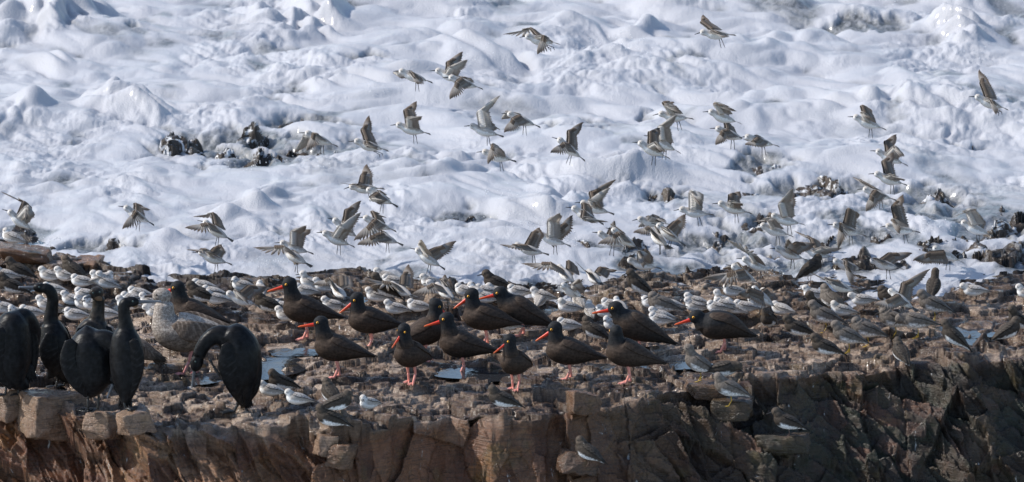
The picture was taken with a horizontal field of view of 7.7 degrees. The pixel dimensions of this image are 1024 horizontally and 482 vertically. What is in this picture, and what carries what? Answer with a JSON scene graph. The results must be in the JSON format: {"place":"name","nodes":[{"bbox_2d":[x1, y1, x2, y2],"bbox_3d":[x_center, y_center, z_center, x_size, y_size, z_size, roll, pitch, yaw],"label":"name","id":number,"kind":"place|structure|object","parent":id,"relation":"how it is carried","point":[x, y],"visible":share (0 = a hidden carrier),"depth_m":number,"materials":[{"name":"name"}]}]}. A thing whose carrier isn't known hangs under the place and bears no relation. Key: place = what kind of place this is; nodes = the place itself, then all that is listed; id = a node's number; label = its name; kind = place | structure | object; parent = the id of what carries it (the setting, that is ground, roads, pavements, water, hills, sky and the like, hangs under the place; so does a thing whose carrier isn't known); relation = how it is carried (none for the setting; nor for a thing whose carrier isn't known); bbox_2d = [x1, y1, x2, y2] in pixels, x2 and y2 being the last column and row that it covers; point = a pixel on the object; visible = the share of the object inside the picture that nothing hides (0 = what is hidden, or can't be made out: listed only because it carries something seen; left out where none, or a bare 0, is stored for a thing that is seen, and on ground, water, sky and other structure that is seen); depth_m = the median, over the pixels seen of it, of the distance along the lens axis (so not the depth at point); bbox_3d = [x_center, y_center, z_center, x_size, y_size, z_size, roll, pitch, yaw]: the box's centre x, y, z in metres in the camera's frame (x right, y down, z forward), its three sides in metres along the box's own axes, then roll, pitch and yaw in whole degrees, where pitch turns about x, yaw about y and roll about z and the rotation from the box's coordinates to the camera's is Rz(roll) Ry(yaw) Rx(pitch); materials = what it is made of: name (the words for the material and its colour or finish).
{"place":"outdoors","nodes":[
{"label":"outdoors","id":0,"kind":"place"},
{"bbox_2d":[119,202,153,230],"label":"sanderling","id":1,"kind":"object","parent":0,"point":[136,213],"visible":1,"depth_m":45.29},
{"bbox_2d":[185,212,233,244],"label":"sanderling","id":2,"kind":"object","parent":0,"point":[214,227],"visible":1,"depth_m":44.70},
{"bbox_2d":[295,130,337,153],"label":"sanderling","id":3,"kind":"object","parent":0,"point":[309,139],"visible":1,"depth_m":44.88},
{"bbox_2d":[343,164,384,195],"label":"sanderling","id":4,"kind":"object","parent":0,"point":[365,179],"visible":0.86,"depth_m":45.03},
{"bbox_2d":[348,116,388,156],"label":"sanderling","id":5,"kind":"object","parent":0,"point":[367,143],"visible":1,"depth_m":44.96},
{"bbox_2d":[354,210,396,240],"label":"sanderling","id":6,"kind":"object","parent":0,"point":[376,221],"visible":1,"depth_m":44.48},
{"bbox_2d":[390,101,430,143],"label":"sanderling","id":7,"kind":"object","parent":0,"point":[410,126],"visible":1,"depth_m":44.78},
{"bbox_2d":[431,52,466,80],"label":"sanderling","id":8,"kind":"object","parent":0,"point":[455,65],"visible":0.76,"depth_m":45.19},
{"bbox_2d":[443,74,482,98],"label":"sanderling","id":9,"kind":"object","parent":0,"point":[461,82],"visible":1,"depth_m":44.19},
{"bbox_2d":[467,96,503,145],"bbox_3d":[-0.108,-0.728,45.262,0.212,0.304,0.308,10,16,40],"label":"sanderling","id":10,"kind":"object","parent":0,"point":[485,127],"visible":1,"depth_m":45.20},
{"bbox_2d":[479,143,516,170],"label":"sanderling","id":11,"kind":"object","parent":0,"point":[495,153],"visible":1,"depth_m":45.19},
{"bbox_2d":[0,0,1023,307],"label":"sea water","id":12,"kind":"structure","parent":0,"point":[100,100],"depth_m":48.86,"materials":[{"name":"liquid"}]},
{"bbox_2d":[795,231,840,262],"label":"sanderling","id":13,"kind":"object","parent":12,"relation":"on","point":[819,248],"visible":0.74,"depth_m":45.48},
{"bbox_2d":[882,195,919,243],"bbox_3d":[2.307,-0.107,45.029,0.209,0.267,0.368,8,14,32],"label":"sanderling","id":14,"kind":"object","parent":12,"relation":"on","point":[899,225],"visible":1,"depth_m":45.06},
{"bbox_2d":[0,118,1023,481],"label":"rock ledge","id":15,"kind":"object","parent":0,"point":[940,410],"visible":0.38,"depth_m":42.51,"materials":[{"name":"stone"}]},
{"bbox_2d":[0,387,26,423],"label":"boulder","id":16,"kind":"object","parent":15,"relation":"on","point":[9,408],"visible":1,"depth_m":41.77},
{"bbox_2d":[0,308,40,395],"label":"cormorant","id":17,"kind":"object","parent":16,"relation":"on","point":[20,333],"visible":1,"depth_m":41.65,"materials":[{"name":"black"}]},
{"bbox_2d":[0,272,32,300],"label":"turnstone","id":18,"kind":"object","parent":15,"relation":"on","point":[9,284],"visible":0.96,"depth_m":44.45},
{"bbox_2d":[2,192,35,236],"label":"sanderling","id":19,"kind":"object","parent":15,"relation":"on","point":[23,216],"visible":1,"depth_m":44.86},
{"bbox_2d":[2,256,39,282],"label":"turnstone","id":20,"kind":"object","parent":15,"relation":"on","point":[20,269],"visible":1,"depth_m":44.81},
{"bbox_2d":[0,241,52,264],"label":"boulder","id":21,"kind":"object","parent":15,"relation":"on","point":[26,254],"visible":0.96,"depth_m":45.29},
{"bbox_2d":[18,283,70,387],"bbox_3d":[-2.568,0.527,42.100,0.307,0.595,0.178,-6,13,-25],"label":"cormorant","id":22,"kind":"object","parent":15,"relation":"on","point":[55,335],"visible":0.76,"depth_m":42.05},
{"bbox_2d":[17,388,89,441],"bbox_3d":[-2.548,0.971,41.795,0.366,0.302,0.260,-9,15,-37],"label":"boulder","id":23,"kind":"object","parent":15,"relation":"on","point":[38,416],"visible":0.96,"depth_m":41.68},
{"bbox_2d":[75,287,112,332],"bbox_3d":[-2.326,0.514,42.167,0.240,0.535,0.186,0,12,0],"label":"cormorant","id":24,"kind":"object","parent":15,"relation":"on","point":[95,319],"visible":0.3,"depth_m":42.10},
{"bbox_2d":[78,410,121,440],"bbox_3d":[-2.249,1.004,41.442,0.224,0.181,0.215,4,13,20],"label":"boulder","id":25,"kind":"object","parent":15,"relation":"on","point":[99,425],"visible":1,"depth_m":41.35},
{"bbox_2d":[60,325,117,412],"bbox_3d":[-2.268,0.696,41.296,0.371,0.479,0.236,1,12,5],"label":"cormorant","id":26,"kind":"object","parent":25,"relation":"on","point":[84,360],"visible":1,"depth_m":41.19,"materials":[{"name":"black"}]},
{"bbox_2d":[116,403,156,435],"bbox_3d":[-2.054,0.980,41.182,0.202,0.165,0.189,-6,13,-24],"label":"boulder","id":27,"kind":"object","parent":15,"relation":"on","point":[137,421],"visible":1,"depth_m":41.12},
{"bbox_2d":[109,296,160,410],"bbox_3d":[-2.049,0.609,41.126,0.292,0.628,0.182,0,12,0],"label":"cormorant","id":28,"kind":"object","parent":27,"relation":"on","point":[126,357],"visible":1,"depth_m":41.06,"materials":[{"name":"black"}]},
{"bbox_2d":[108,324,166,366],"bbox_3d":[-2.153,0.604,42.553,0.427,0.274,0.168,0,12,0],"label":"gull","id":29,"kind":"object","parent":15,"relation":"on","point":[151,353],"visible":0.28,"depth_m":42.53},
{"bbox_2d":[144,288,229,374],"bbox_3d":[-1.779,0.507,42.531,0.571,0.497,0.231,0,12,0],"label":"gull","id":30,"kind":"object","parent":15,"relation":"on","point":[180,331],"visible":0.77,"depth_m":42.46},
{"bbox_2d":[168,281,231,323],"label":"oystercatcher","id":31,"kind":"object","parent":15,"relation":"on","point":[182,301],"visible":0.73,"depth_m":42.99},
{"bbox_2d":[185,280,222,303],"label":"turnstone","id":32,"kind":"object","parent":15,"relation":"on","point":[199,293],"visible":0.89,"depth_m":43.88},
{"bbox_2d":[187,244,231,273],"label":"sanderling","id":33,"kind":"object","parent":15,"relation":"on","point":[214,255],"visible":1,"depth_m":44.60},
{"bbox_2d":[190,323,261,413],"bbox_3d":[-1.557,0.703,41.439,0.379,0.502,0.215,-4,13,-20],"label":"cormorant","id":34,"kind":"object","parent":15,"relation":"on","point":[239,373],"visible":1,"depth_m":41.38,"materials":[{"name":"black"}]},
{"bbox_2d":[224,285,266,314],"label":"sanderling","id":35,"kind":"object","parent":15,"relation":"on","point":[242,297],"visible":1,"depth_m":43.55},
{"bbox_2d":[253,245,312,272],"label":"sanderling","id":36,"kind":"object","parent":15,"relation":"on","point":[295,257],"visible":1,"depth_m":44.53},
{"bbox_2d":[261,357,305,379],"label":"tide pool","id":37,"kind":"structure","parent":15,"relation":"on","point":[278,364],"depth_m":42.83,"materials":[{"name":"liquid"}]},
{"bbox_2d":[267,368,303,398],"bbox_3d":[-1.254,0.782,41.823,0.217,0.172,0.088,-4,13,-20],"label":"turnstone","id":38,"kind":"object","parent":15,"relation":"on","point":[282,381],"visible":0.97,"depth_m":41.78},
{"bbox_2d":[268,348,317,356],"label":"tide pool","id":39,"kind":"structure","parent":15,"relation":"on","point":[284,352],"depth_m":43.16,"materials":[{"name":"liquid"}]},
{"bbox_2d":[276,226,313,254],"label":"sanderling","id":40,"kind":"object","parent":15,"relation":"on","point":[297,239],"visible":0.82,"depth_m":45.16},
{"bbox_2d":[267,277,345,340],"bbox_3d":[-1.179,0.387,43.484,0.455,0.367,0.163,0,12,-2],"label":"oystercatcher","id":41,"kind":"object","parent":15,"relation":"on","point":[298,306],"visible":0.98,"depth_m":43.43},
{"bbox_2d":[313,433,338,456],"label":"boulder","id":42,"kind":"object","parent":15,"relation":"on","point":[324,443],"visible":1,"depth_m":41.11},
{"bbox_2d":[315,403,353,434],"bbox_3d":[-0.968,0.965,41.135,0.217,0.172,0.088,0,12,-2],"label":"turnstone","id":43,"kind":"object","parent":42,"relation":"on","point":[325,416],"visible":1,"depth_m":41.10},
{"bbox_2d":[313,275,353,307],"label":"sanderling","id":44,"kind":"object","parent":15,"relation":"on","point":[344,281],"visible":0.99,"depth_m":43.70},
{"bbox_2d":[314,390,356,412],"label":"turnstone","id":45,"kind":"object","parent":15,"relation":"on","point":[341,400],"visible":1,"depth_m":41.09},
{"bbox_2d":[298,316,377,378],"bbox_3d":[-0.975,0.592,42.340,0.446,0.356,0.158,0,12,0],"label":"oystercatcher","id":46,"kind":"object","parent":15,"relation":"on","point":[329,345],"visible":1,"depth_m":42.29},
{"bbox_2d":[316,213,360,254],"bbox_3d":[-1.067,-0.058,44.797,0.402,0.272,0.199,11,17,43],"label":"sanderling","id":47,"kind":"object","parent":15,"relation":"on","point":[338,235],"visible":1,"depth_m":44.73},
{"bbox_2d":[324,440,358,470],"bbox_3d":[-0.928,1.173,41.148,0.152,0.157,0.149,6,13,24],"label":"boulder","id":48,"kind":"object","parent":15,"relation":"on","point":[341,454],"visible":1,"depth_m":41.10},
{"bbox_2d":[339,292,401,345],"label":"oystercatcher","id":49,"kind":"object","parent":15,"relation":"on","point":[364,318],"visible":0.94,"depth_m":43.03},
{"bbox_2d":[363,264,417,305],"bbox_3d":[-0.662,0.284,44.162,0.289,0.156,0.443,27,26,36],"label":"sanderling","id":50,"kind":"object","parent":15,"relation":"on","point":[406,278],"visible":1,"depth_m":44.12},
{"bbox_2d":[392,323,433,385],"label":"oystercatcher","id":51,"kind":"object","parent":15,"relation":"on","point":[409,352],"visible":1,"depth_m":42.11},
{"bbox_2d":[388,298,444,361],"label":"oystercatcher","id":52,"kind":"object","parent":15,"relation":"on","point":[425,337],"visible":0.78,"depth_m":42.78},
{"bbox_2d":[410,240,455,273],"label":"sanderling","id":53,"kind":"object","parent":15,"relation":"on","point":[431,256],"visible":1,"depth_m":44.51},
{"bbox_2d":[412,275,461,307],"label":"sanderling","id":54,"kind":"object","parent":15,"relation":"on","point":[443,290],"visible":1,"depth_m":43.70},
{"bbox_2d":[434,367,515,381],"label":"tide pool","id":55,"kind":"structure","parent":15,"relation":"on","point":[490,374],"depth_m":42.64,"materials":[{"name":"liquid"}]},
{"bbox_2d":[424,312,502,370],"bbox_3d":[-0.272,0.576,42.689,0.451,0.363,0.162,-1,12,-4],"label":"oystercatcher","id":56,"kind":"object","parent":55,"relation":"on","point":[455,341],"visible":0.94,"depth_m":42.63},
{"bbox_2d":[454,288,523,343],"bbox_3d":[-0.132,0.431,43.219,0.404,0.336,0.166,0,12,0],"label":"oystercatcher","id":57,"kind":"object","parent":15,"relation":"on","point":[482,316],"visible":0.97,"depth_m":43.16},
{"bbox_2d":[487,384,525,415],"bbox_3d":[-0.033,0.870,41.519,0.217,0.172,0.088,0,12,0],"label":"turnstone","id":58,"kind":"object","parent":15,"relation":"on","point":[499,397],"visible":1,"depth_m":41.49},
{"bbox_2d":[493,333,533,391],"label":"oystercatcher","id":59,"kind":"object","parent":15,"relation":"on","point":[514,360],"visible":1,"depth_m":41.96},
{"bbox_2d":[479,286,552,336],"bbox_3d":[0.042,0.402,43.334,0.471,0.293,0.156,0,12,0],"label":"oystercatcher","id":60,"kind":"object","parent":15,"relation":"on","point":[523,309],"visible":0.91,"depth_m":43.28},
{"bbox_2d":[521,260,578,284],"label":"sanderling","id":61,"kind":"object","parent":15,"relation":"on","point":[568,271],"visible":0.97,"depth_m":44.16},
{"bbox_2d":[542,213,572,254],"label":"sanderling","id":62,"kind":"object","parent":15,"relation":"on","point":[556,234],"visible":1,"depth_m":45.07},
{"bbox_2d":[536,321,607,379],"bbox_3d":[0.336,0.613,42.375,0.409,0.336,0.166,0,12,0],"label":"oystercatcher","id":63,"kind":"object","parent":15,"relation":"on","point":[561,348],"visible":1,"depth_m":42.32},
{"bbox_2d":[555,448,599,476],"bbox_3d":[0.360,1.230,41.526,0.245,0.184,0.220,-3,12,-15],"label":"boulder","id":64,"kind":"object","parent":15,"relation":"on","point":[571,462],"visible":1,"depth_m":41.43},
{"bbox_2d":[575,435,607,467],"bbox_3d":[0.435,1.158,41.406,0.198,0.174,0.084,7,14,29],"label":"turnstone","id":65,"kind":"object","parent":64,"relation":"on","point":[584,448],"visible":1,"depth_m":41.39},
{"bbox_2d":[565,390,601,415],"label":"boulder","id":66,"kind":"object","parent":15,"relation":"on","point":[583,403],"visible":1,"depth_m":41.63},
{"bbox_2d":[582,315,608,345],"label":"turnstone","id":67,"kind":"object","parent":15,"relation":"on","point":[591,328],"visible":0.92,"depth_m":43.21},
{"bbox_2d":[592,301,678,344],"bbox_3d":[0.701,0.490,42.985,0.497,0.308,0.164,0,12,-2],"label":"oystercatcher","id":68,"kind":"object","parent":15,"relation":"on","point":[638,326],"visible":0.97,"depth_m":42.93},
{"bbox_2d":[623,268,651,300],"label":"turnstone","id":69,"kind":"object","parent":15,"relation":"on","point":[636,282],"visible":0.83,"depth_m":44.10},
{"bbox_2d":[606,325,668,384],"bbox_3d":[0.696,0.633,42.219,0.346,0.335,0.174,3,12,14],"label":"oystercatcher","id":70,"kind":"object","parent":15,"relation":"on","point":[621,350],"visible":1,"depth_m":42.17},
{"bbox_2d":[623,249,661,278],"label":"sanderling","id":71,"kind":"object","parent":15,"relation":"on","point":[644,261],"visible":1,"depth_m":44.47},
{"bbox_2d":[644,291,686,312],"bbox_3d":[0.882,0.375,43.564,0.250,0.177,0.092,0,12,0],"label":"surfbird","id":72,"kind":"object","parent":15,"relation":"on","point":[659,301],"visible":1,"depth_m":43.53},
{"bbox_2d":[652,214,685,246],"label":"sanderling","id":73,"kind":"object","parent":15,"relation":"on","point":[671,231],"visible":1,"depth_m":44.67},
{"bbox_2d":[684,378,726,400],"bbox_3d":[1.090,0.843,42.309,0.238,0.122,0.203,-2,12,-8],"label":"boulder","id":74,"kind":"object","parent":15,"relation":"on","point":[703,389],"visible":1,"depth_m":42.23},
{"bbox_2d":[679,344,711,381],"bbox_3d":[1.052,0.680,42.276,0.241,0.217,0.092,0,12,2],"label":"surfbird","id":75,"kind":"object","parent":74,"relation":"on","point":[695,361],"visible":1,"depth_m":42.24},
{"bbox_2d":[699,360,743,375],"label":"turnstone","id":76,"kind":"object","parent":74,"relation":"on","point":[725,368],"visible":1,"depth_m":42.24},
{"bbox_2d":[674,310,757,352],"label":"oystercatcher","id":77,"kind":"object","parent":15,"relation":"on","point":[719,324],"visible":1,"depth_m":43.04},
{"bbox_2d":[710,396,753,421],"bbox_3d":[1.226,0.934,42.249,0.260,0.131,0.201,3,12,14],"label":"boulder","id":78,"kind":"object","parent":15,"relation":"on","point":[738,408],"visible":1,"depth_m":42.16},
{"bbox_2d":[713,372,753,406],"bbox_3d":[1.232,0.825,42.139,0.233,0.193,0.092,0,12,2],"label":"surfbird","id":79,"kind":"object","parent":78,"relation":"on","point":[724,385],"visible":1,"depth_m":42.11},
{"bbox_2d":[703,262,761,286],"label":"sanderling","id":80,"kind":"object","parent":15,"relation":"on","point":[740,272],"visible":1,"depth_m":44.20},
{"bbox_2d":[728,240,774,279],"bbox_3d":[1.451,0.097,44.436,0.222,0.269,0.403,6,14,27],"label":"sanderling","id":81,"kind":"object","parent":15,"relation":"on","point":[754,261],"visible":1,"depth_m":44.39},
{"bbox_2d":[738,285,779,312],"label":"sanderling","id":82,"kind":"object","parent":15,"relation":"on","point":[763,296],"visible":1,"depth_m":43.60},
{"bbox_2d":[754,432,810,454],"bbox_3d":[1.515,1.128,42.184,0.308,0.136,0.232,2,12,10],"label":"boulder","id":83,"kind":"object","parent":15,"relation":"on","point":[774,443],"visible":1,"depth_m":42.09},
{"bbox_2d":[767,407,809,437],"bbox_3d":[1.534,1.007,42.058,0.244,0.172,0.084,0,12,0],"label":"turnstone","id":84,"kind":"object","parent":83,"relation":"on","point":[782,419],"visible":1,"depth_m":42.03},
{"bbox_2d":[778,314,813,343],"bbox_3d":[1.639,0.501,43.284,0.244,0.172,0.084,0,12,-2],"label":"turnstone","id":85,"kind":"object","parent":15,"relation":"on","point":[792,325],"visible":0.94,"depth_m":43.25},
{"bbox_2d":[794,254,821,283],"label":"turnstone","id":86,"kind":"object","parent":15,"relation":"on","point":[813,265],"visible":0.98,"depth_m":44.81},
{"bbox_2d":[803,299,846,332],"bbox_3d":[1.805,0.431,43.537,0.260,0.193,0.092,0,12,0],"label":"surfbird","id":87,"kind":"object","parent":15,"relation":"on","point":[821,313],"visible":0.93,"depth_m":43.50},
{"bbox_2d":[805,332,846,362],"bbox_3d":[1.779,0.603,42.854,0.244,0.172,0.084,0,12,0],"label":"turnstone","id":88,"kind":"object","parent":15,"relation":"on","point":[820,344],"visible":1,"depth_m":42.82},
{"bbox_2d":[827,320,870,353],"bbox_3d":[1.917,0.543,43.071,0.260,0.193,0.092,0,12,-1],"label":"surfbird","id":89,"kind":"object","parent":15,"relation":"on","point":[842,333],"visible":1,"depth_m":43.04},
{"bbox_2d":[847,316,889,346],"bbox_3d":[2.041,0.518,43.289,0.250,0.177,0.092,0,12,0],"label":"surfbird","id":90,"kind":"object","parent":15,"relation":"on","point":[862,327],"visible":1,"depth_m":43.25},
{"bbox_2d":[892,336,910,367],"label":"turnstone","id":91,"kind":"object","parent":15,"relation":"on","point":[900,351],"visible":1,"depth_m":42.82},
{"bbox_2d":[875,269,929,311],"bbox_3d":[2.214,0.312,43.351,0.470,0.250,0.204,-8,14,-34],"label":"sanderling","id":92,"kind":"object","parent":15,"relation":"on","point":[902,296],"visible":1,"depth_m":43.37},
{"bbox_2d":[894,312,938,338],"bbox_3d":[2.320,0.482,43.271,0.272,0.149,0.092,0,12,0],"label":"surfbird","id":93,"kind":"object","parent":15,"relation":"on","point":[914,320],"visible":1,"depth_m":43.24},
{"bbox_2d":[913,289,955,320],"bbox_3d":[2.449,0.372,43.861,0.260,0.193,0.092,0,12,0],"label":"surfbird","id":94,"kind":"object","parent":15,"relation":"on","point":[929,302],"visible":0.98,"depth_m":43.83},
{"bbox_2d":[935,319,972,351],"bbox_3d":[2.508,0.536,42.894,0.211,0.189,0.084,3,12,15],"label":"turnstone","id":95,"kind":"object","parent":15,"relation":"on","point":[951,333],"visible":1,"depth_m":42.87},
{"bbox_2d":[988,316,1020,346],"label":"turnstone","id":96,"kind":"object","parent":15,"relation":"on","point":[1009,329],"visible":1,"depth_m":43.33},
{"bbox_2d":[501,110,540,135],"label":"sanderling","id":97,"kind":"object","parent":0,"point":[516,121],"visible":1,"depth_m":44.81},
{"bbox_2d":[501,228,548,262],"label":"sanderling","id":98,"kind":"object","parent":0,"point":[530,245],"visible":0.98,"depth_m":44.84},
{"bbox_2d":[503,27,559,53],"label":"sanderling","id":99,"kind":"object","parent":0,"point":[540,40],"visible":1,"depth_m":44.55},
{"bbox_2d":[550,122,584,164],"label":"sanderling","id":100,"kind":"object","parent":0,"point":[569,146],"visible":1,"depth_m":45.24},
{"bbox_2d":[575,180,614,214],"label":"sanderling","id":101,"kind":"object","parent":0,"point":[595,200],"visible":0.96,"depth_m":44.91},
{"bbox_2d":[598,221,640,254],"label":"sanderling","id":102,"kind":"object","parent":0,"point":[621,236],"visible":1,"depth_m":44.40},
{"bbox_2d":[633,128,670,165],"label":"sanderling","id":103,"kind":"object","parent":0,"point":[652,146],"visible":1,"depth_m":44.44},
{"bbox_2d":[644,114,680,157],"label":"sanderling","id":104,"kind":"object","parent":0,"point":[665,140],"visible":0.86,"depth_m":44.80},
{"bbox_2d":[674,190,713,225],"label":"sanderling","id":105,"kind":"object","parent":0,"point":[694,209],"visible":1,"depth_m":45.39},
{"bbox_2d":[694,15,735,46],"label":"sanderling","id":106,"kind":"object","parent":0,"point":[712,31],"visible":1,"depth_m":44.88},
{"bbox_2d":[704,102,742,131],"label":"sanderling","id":107,"kind":"object","parent":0,"point":[721,112],"visible":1,"depth_m":44.50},
{"bbox_2d":[710,123,748,149],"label":"sanderling","id":108,"kind":"object","parent":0,"point":[731,134],"visible":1,"depth_m":44.73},
{"bbox_2d":[712,191,752,222],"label":"sanderling","id":109,"kind":"object","parent":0,"point":[732,205],"visible":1,"depth_m":44.68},
{"bbox_2d":[754,212,792,243],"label":"sanderling","id":110,"kind":"object","parent":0,"point":[773,227],"visible":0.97,"depth_m":45.24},
{"bbox_2d":[765,189,805,233],"bbox_3d":[1.662,-0.195,44.776,0.193,0.311,0.304,8,14,34],"label":"sanderling","id":111,"kind":"object","parent":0,"point":[786,205],"visible":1,"depth_m":44.71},
{"bbox_2d":[769,239,815,268],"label":"sanderling","id":112,"kind":"object","parent":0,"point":[791,251],"visible":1,"depth_m":44.74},
{"bbox_2d":[828,208,866,248],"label":"sanderling","id":113,"kind":"object","parent":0,"point":[847,226],"visible":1,"depth_m":44.86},
{"bbox_2d":[849,105,886,137],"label":"sanderling","id":114,"kind":"object","parent":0,"point":[866,119],"visible":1,"depth_m":45.22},
{"bbox_2d":[853,177,896,211],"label":"sanderling","id":115,"kind":"object","parent":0,"point":[875,194],"visible":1,"depth_m":45.08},
{"bbox_2d":[866,252,911,278],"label":"sanderling","id":116,"kind":"object","parent":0,"point":[887,261],"visible":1,"depth_m":44.75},
{"bbox_2d":[871,152,908,194],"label":"sanderling","id":117,"kind":"object","parent":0,"point":[888,175],"visible":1,"depth_m":44.79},
{"bbox_2d":[871,134,908,167],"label":"sanderling","id":118,"kind":"object","parent":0,"point":[890,147],"visible":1,"depth_m":45.16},
{"bbox_2d":[913,245,964,268],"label":"sanderling","id":119,"kind":"object","parent":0,"point":[937,255],"visible":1,"depth_m":44.73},
{"bbox_2d":[956,208,993,243],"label":"sanderling","id":120,"kind":"object","parent":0,"point":[976,224],"visible":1,"depth_m":45.39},
{"bbox_2d":[969,70,1008,115],"bbox_3d":[2.825,-0.848,44.562,0.248,0.190,0.485,20,10,-7],"label":"sanderling","id":121,"kind":"object","parent":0,"point":[987,98],"visible":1,"depth_m":44.60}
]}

